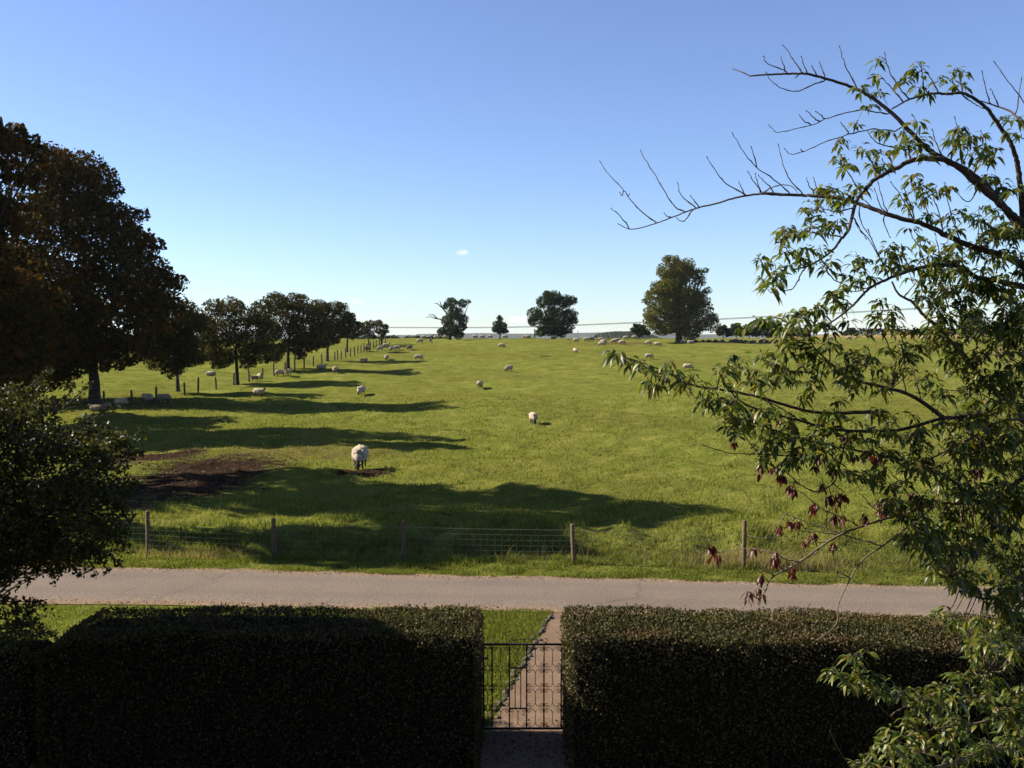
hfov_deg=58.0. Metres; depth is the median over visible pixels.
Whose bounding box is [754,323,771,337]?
hedgerow bush
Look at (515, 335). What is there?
hills
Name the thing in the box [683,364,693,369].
sheep
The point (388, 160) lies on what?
sky
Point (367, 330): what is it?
young tree
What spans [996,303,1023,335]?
field tree
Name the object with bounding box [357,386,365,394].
sheep
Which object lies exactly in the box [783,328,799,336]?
hedgerow bush
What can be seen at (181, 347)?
young tree
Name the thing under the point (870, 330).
hedge
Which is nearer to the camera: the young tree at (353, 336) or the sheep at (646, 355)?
the sheep at (646, 355)
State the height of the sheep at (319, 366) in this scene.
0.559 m
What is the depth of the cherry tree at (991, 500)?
6.19 m
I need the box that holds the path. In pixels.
[480,612,601,767]
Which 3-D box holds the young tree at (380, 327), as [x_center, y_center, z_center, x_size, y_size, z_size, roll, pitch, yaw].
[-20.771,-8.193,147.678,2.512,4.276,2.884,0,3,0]
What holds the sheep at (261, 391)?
on the field
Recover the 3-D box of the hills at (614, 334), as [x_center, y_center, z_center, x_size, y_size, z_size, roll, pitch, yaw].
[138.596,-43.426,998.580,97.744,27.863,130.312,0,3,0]
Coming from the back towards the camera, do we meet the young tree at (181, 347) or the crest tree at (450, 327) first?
the crest tree at (450, 327)
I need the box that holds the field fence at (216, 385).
[54,337,385,411]
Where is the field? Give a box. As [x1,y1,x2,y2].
[0,334,1023,767]
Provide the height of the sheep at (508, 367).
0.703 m
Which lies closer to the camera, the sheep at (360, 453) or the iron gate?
the iron gate
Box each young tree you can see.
[131,298,209,391]
[193,295,274,384]
[247,291,334,368]
[314,299,356,360]
[344,312,362,351]
[358,319,376,345]
[375,320,388,344]
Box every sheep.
[88,404,103,411]
[99,402,118,411]
[114,397,129,404]
[142,393,153,402]
[154,394,170,402]
[204,371,215,375]
[253,388,265,396]
[274,369,284,375]
[285,368,290,374]
[317,364,326,368]
[332,366,337,372]
[352,444,368,469]
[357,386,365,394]
[414,354,422,359]
[477,381,482,387]
[505,365,512,371]
[529,412,537,423]
[644,353,653,358]
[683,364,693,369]
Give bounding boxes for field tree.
[956,313,990,331]
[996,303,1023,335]
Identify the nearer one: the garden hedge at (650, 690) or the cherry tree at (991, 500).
the cherry tree at (991, 500)
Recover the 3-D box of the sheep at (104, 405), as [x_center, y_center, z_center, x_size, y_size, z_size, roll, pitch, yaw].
[-26.193,1.502,59.996,1.218,0.703,0.514,-1,3,-20]
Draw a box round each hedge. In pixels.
[0,628,58,767]
[33,602,484,767]
[327,334,448,338]
[557,603,1023,767]
[858,328,1023,334]
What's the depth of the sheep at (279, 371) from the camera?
95.29 m
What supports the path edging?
on the field
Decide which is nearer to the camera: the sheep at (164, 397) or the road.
the road
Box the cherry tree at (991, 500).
[599,44,1023,767]
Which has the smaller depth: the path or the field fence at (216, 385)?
the path
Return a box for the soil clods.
[59,445,395,511]
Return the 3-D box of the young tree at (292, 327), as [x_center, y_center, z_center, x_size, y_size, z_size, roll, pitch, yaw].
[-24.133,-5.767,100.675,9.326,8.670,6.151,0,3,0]
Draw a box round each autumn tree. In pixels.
[0,116,51,294]
[0,140,189,404]
[0,266,77,388]
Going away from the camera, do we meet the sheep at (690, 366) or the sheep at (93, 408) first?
the sheep at (93, 408)
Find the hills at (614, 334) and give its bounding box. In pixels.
[594,331,658,338]
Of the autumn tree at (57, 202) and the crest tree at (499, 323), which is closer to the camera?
the autumn tree at (57, 202)
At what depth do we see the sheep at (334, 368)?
96.14 m
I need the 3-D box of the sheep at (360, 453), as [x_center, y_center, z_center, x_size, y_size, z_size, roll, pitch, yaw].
[-5.852,2.804,35.623,0.639,0.875,1.516,0,3,-2]
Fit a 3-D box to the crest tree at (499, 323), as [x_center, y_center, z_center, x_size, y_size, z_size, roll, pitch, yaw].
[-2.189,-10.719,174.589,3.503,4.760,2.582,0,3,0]
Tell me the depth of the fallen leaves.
10.70 m
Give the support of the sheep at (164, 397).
on the field
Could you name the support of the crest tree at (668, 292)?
on the field
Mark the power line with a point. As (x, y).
(708, 319)
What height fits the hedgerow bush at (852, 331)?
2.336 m
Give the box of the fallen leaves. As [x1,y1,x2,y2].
[486,714,573,767]
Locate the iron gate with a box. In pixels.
[482,638,569,729]
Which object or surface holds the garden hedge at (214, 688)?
on the field
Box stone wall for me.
[694,339,787,342]
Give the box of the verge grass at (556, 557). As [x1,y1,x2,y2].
[10,515,1023,585]
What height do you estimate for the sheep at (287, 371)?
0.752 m
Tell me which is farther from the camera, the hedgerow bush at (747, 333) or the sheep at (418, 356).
the hedgerow bush at (747, 333)
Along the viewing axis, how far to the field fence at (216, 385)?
89.78 m
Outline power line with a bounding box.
[501,300,1023,327]
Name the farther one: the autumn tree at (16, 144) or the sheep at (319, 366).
the sheep at (319, 366)
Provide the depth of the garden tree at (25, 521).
8.98 m
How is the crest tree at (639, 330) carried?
on the field
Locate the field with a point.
(558, 370)
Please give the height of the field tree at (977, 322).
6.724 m
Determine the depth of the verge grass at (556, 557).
19.38 m
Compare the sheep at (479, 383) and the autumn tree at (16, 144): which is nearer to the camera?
the autumn tree at (16, 144)
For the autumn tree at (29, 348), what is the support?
on the field
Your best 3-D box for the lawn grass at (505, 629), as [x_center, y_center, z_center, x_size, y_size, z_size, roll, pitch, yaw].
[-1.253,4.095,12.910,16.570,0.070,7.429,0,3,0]
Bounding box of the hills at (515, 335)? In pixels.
[199,332,950,338]
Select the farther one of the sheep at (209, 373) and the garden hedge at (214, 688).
the sheep at (209, 373)
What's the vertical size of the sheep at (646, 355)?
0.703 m
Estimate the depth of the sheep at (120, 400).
67.18 m
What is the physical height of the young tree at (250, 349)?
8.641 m
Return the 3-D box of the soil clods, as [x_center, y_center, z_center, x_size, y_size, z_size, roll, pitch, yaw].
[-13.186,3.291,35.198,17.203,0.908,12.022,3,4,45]
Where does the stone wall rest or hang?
on the field
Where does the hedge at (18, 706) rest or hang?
on the field
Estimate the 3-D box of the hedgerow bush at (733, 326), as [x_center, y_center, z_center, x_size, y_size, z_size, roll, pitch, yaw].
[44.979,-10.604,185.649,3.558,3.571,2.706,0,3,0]
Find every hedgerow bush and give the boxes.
[715,325,730,338]
[728,323,742,338]
[743,323,756,338]
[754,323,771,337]
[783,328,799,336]
[843,327,858,335]
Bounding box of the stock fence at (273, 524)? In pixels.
[89,511,1015,575]
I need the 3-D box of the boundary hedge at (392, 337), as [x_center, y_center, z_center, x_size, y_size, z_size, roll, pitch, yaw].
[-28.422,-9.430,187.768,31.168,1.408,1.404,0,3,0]
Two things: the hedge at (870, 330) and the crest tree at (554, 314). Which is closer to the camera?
the crest tree at (554, 314)
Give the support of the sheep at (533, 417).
on the field
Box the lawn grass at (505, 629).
[0,601,932,767]
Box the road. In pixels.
[0,566,1023,620]
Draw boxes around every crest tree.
[426,297,471,339]
[491,315,508,338]
[527,290,578,338]
[629,323,650,338]
[641,255,721,342]
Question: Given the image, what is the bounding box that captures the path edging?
[482,614,553,728]
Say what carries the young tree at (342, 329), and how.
on the field
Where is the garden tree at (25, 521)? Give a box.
[0,366,146,654]
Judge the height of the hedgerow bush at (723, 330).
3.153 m
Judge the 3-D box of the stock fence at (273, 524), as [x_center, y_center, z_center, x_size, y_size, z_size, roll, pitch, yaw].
[-0.048,3.409,19.506,23.949,1.255,0.414,0,3,7]
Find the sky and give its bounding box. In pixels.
[0,0,1023,334]
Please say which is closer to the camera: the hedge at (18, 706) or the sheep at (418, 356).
the hedge at (18, 706)

